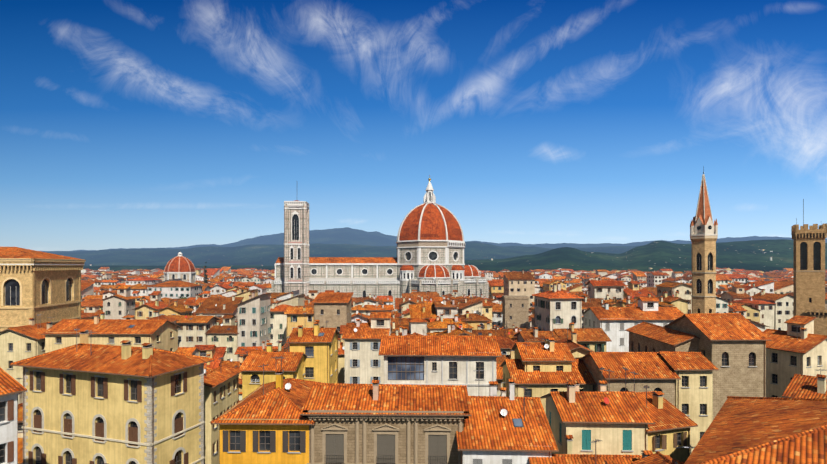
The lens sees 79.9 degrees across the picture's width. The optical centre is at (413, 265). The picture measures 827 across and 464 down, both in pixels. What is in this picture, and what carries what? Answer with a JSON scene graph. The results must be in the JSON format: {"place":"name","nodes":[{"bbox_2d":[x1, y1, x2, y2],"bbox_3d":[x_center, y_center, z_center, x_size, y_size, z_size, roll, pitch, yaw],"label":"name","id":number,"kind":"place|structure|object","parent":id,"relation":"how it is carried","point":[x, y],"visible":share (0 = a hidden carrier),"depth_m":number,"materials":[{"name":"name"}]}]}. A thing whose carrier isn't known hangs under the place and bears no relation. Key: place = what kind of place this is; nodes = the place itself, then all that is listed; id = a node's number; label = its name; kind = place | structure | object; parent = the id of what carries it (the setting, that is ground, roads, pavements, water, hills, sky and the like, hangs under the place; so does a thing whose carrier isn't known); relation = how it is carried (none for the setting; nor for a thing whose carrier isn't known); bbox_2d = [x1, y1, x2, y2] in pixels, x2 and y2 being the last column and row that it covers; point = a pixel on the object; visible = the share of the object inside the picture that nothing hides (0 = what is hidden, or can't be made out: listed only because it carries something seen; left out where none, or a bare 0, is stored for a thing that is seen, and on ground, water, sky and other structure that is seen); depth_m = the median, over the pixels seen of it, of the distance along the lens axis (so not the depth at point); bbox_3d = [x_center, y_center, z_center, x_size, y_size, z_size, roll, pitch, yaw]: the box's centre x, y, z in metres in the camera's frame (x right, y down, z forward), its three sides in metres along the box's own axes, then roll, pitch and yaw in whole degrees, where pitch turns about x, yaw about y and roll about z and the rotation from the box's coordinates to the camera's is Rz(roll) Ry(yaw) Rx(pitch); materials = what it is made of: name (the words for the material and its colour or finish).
{"place":"outdoors","nodes":[
{"label":"outdoors","id":0,"kind":"place"},
{"bbox_2d":[0,368,26,463],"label":"white house","id":1,"kind":"structure","parent":0,"point":[11,388],"depth_m":46.27,"materials":[{"name":"tile"}]},
{"bbox_2d":[0,317,53,385],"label":"house roofs","id":2,"kind":"structure","parent":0,"point":[18,343],"depth_m":106.51,"materials":[{"name":"paint"}]},
{"bbox_2d":[41,307,180,352],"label":"yellow house","id":3,"kind":"structure","parent":0,"point":[156,333],"depth_m":102.15,"materials":[{"name":"tile"}]},
{"bbox_2d":[163,252,195,283],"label":"san lorenzo dome","id":4,"kind":"structure","parent":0,"point":[179,266],"depth_m":495.70,"materials":[{"name":"tile"}]},
{"bbox_2d":[210,356,321,463],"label":"orange house","id":5,"kind":"structure","parent":0,"point":[266,423],"depth_m":53.62,"materials":[{"name":"tile"}]},
{"bbox_2d":[286,320,340,382],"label":"house","id":6,"kind":"structure","parent":0,"point":[317,345],"depth_m":89.81,"materials":[{"name":"yellow paint"}]},
{"bbox_2d":[0,0,826,250],"label":"sky","id":7,"kind":"structure","parent":0,"point":[126,124],"materials":[{"name":"blue"}]},
{"bbox_2d":[41,227,826,272],"bbox_3d":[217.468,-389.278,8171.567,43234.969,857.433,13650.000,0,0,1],"label":"hills","id":8,"kind":"structure","parent":0,"point":[267,251],"depth_m":4672.67,"materials":[{"name":"green plant"}]},
{"bbox_2d":[81,270,826,330],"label":"city blocks","id":9,"kind":"structure","parent":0,"point":[769,303],"depth_m":235.48,"materials":[{"name":"tile"}]},
{"bbox_2d":[81,270,826,304],"bbox_3d":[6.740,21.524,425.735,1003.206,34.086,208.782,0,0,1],"label":"city blocks","id":10,"kind":"structure","parent":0,"point":[171,288],"depth_m":357.31,"materials":[{"name":"tile"}]},
{"bbox_2d":[81,268,826,286],"bbox_3d":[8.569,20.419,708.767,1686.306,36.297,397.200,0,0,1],"label":"city blocks","id":11,"kind":"structure","parent":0,"point":[626,277],"depth_m":678.12,"materials":[{"name":"tile"}]},
{"bbox_2d":[456,370,558,463],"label":"white house","id":12,"kind":"structure","parent":0,"point":[504,429],"depth_m":53.10,"materials":[{"name":"tile"}]},
{"bbox_2d":[502,295,528,328],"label":"tower house","id":13,"kind":"structure","parent":0,"point":[515,308],"depth_m":203.26,"materials":[{"name":"stone"}]},
{"bbox_2d":[499,337,595,413],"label":"house","id":14,"kind":"structure","parent":0,"point":[538,369],"depth_m":77.54,"materials":[{"name":"tile"}]},
{"bbox_2d":[540,368,654,454],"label":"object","id":15,"kind":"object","parent":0,"point":[616,422],"visible":0.81,"depth_m":53.92,"materials":[{"name":"orange tile"}]},
{"bbox_2d":[528,435,669,463],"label":"house roof","id":16,"kind":"structure","parent":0,"point":[568,457],"depth_m":50.57,"materials":[{"name":"orange tile"}]},
{"bbox_2d":[579,313,771,452],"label":"houses","id":17,"kind":"structure","parent":0,"point":[697,368],"depth_m":76.03,"materials":[{"name":"tile"}]},
{"bbox_2d":[684,396,826,463],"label":"tiled roof","id":18,"kind":"structure","parent":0,"point":[759,430],"depth_m":39.39,"materials":[{"name":"tile"}]},
{"bbox_2d":[791,199,826,334],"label":"tower","id":19,"kind":"structure","parent":0,"point":[809,271],"depth_m":169.35,"materials":[{"name":"stone"}]},
{"label":"ground","id":20,"kind":"structure","parent":0,"visible":0},
{"bbox_2d":[0,247,85,330],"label":"palace building","id":21,"kind":"structure","parent":20,"relation":"on","point":[39,286],"depth_m":139.90,"materials":[{"name":"stone"}]},
{"bbox_2d":[10,328,213,463],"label":"yellow palazzo","id":22,"kind":"structure","parent":20,"relation":"on","point":[86,402],"depth_m":59.55,"materials":[{"name":"paint"}]},
{"bbox_2d":[204,353,242,463],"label":"house","id":23,"kind":"structure","parent":20,"relation":"on","point":[221,389],"depth_m":70.60,"materials":[{"name":"tile"}]},
{"bbox_2d":[239,336,307,398],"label":"house","id":24,"kind":"structure","parent":20,"relation":"on","point":[292,367],"depth_m":82.82,"materials":[{"name":"orange tile"}]},
{"bbox_2d":[284,200,309,295],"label":"bell tower","id":25,"kind":"structure","parent":20,"relation":"on","point":[296,245],"depth_m":379.87,"materials":[{"name":"stone"}]},
{"bbox_2d":[311,292,353,341],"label":"house","id":26,"kind":"structure","parent":20,"relation":"on","point":[333,309],"depth_m":130.81,"materials":[{"name":"paint"}]},
{"bbox_2d":[341,307,391,383],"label":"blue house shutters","id":27,"kind":"object","parent":20,"relation":"on","point":[364,362],"visible":0.33,"depth_m":100.56,"materials":[{"name":"paint"}]},
{"bbox_2d":[271,178,488,310],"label":"cathedral","id":28,"kind":"structure","parent":20,"relation":"on","point":[430,241],"depth_m":401.90,"materials":[{"name":"stone"}]},
{"bbox_2d":[300,380,471,463],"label":"building","id":29,"kind":"structure","parent":20,"relation":"on","point":[375,422],"depth_m":53.28,"materials":[{"name":"tile"}]},
{"bbox_2d":[16,274,768,463],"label":"city blocks","id":30,"kind":"structure","parent":20,"relation":"on","point":[233,330],"depth_m":161.85,"materials":[{"name":"tile"}]},
{"bbox_2d":[378,335,501,395],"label":"house","id":31,"kind":"structure","parent":20,"relation":"on","point":[430,360],"depth_m":80.31,"materials":[{"name":"paint"}]},
{"bbox_2d":[131,262,748,298],"bbox_3d":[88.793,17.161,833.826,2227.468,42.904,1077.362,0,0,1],"label":"trees","id":32,"kind":"object","parent":20,"relation":"on","point":[206,278],"depth_m":514.50,"materials":[{"name":"plant"}]},
{"bbox_2d":[81,267,826,275],"bbox_3d":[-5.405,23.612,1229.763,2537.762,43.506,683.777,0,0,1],"label":"city blocks","id":33,"kind":"structure","parent":20,"relation":"on","point":[556,272],"depth_m":1098.14,"materials":[{"name":"tile"}]},
{"bbox_2d":[582,297,683,351],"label":"white houses","id":34,"kind":"structure","parent":20,"relation":"on","point":[614,323],"depth_m":118.83,"materials":[{"name":"tile"}]},
{"bbox_2d":[623,367,697,461],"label":"ochre house","id":35,"kind":"structure","parent":20,"relation":"on","point":[668,431],"depth_m":55.23,"materials":[{"name":"orange tile"}]},
{"bbox_2d":[631,445,694,463],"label":"house roof","id":36,"kind":"structure","parent":20,"relation":"on","point":[657,457],"depth_m":47.24,"materials":[{"name":"tile"}]},
{"bbox_2d":[690,166,717,312],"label":"bell tower","id":37,"kind":"structure","parent":20,"relation":"on","point":[703,234],"depth_m":145.20,"materials":[{"name":"stone"}]},
{"bbox_2d":[763,315,826,398],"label":"cream house","id":38,"kind":"structure","parent":20,"relation":"on","point":[796,359],"depth_m":86.71,"materials":[{"name":"paint"}]}
]}

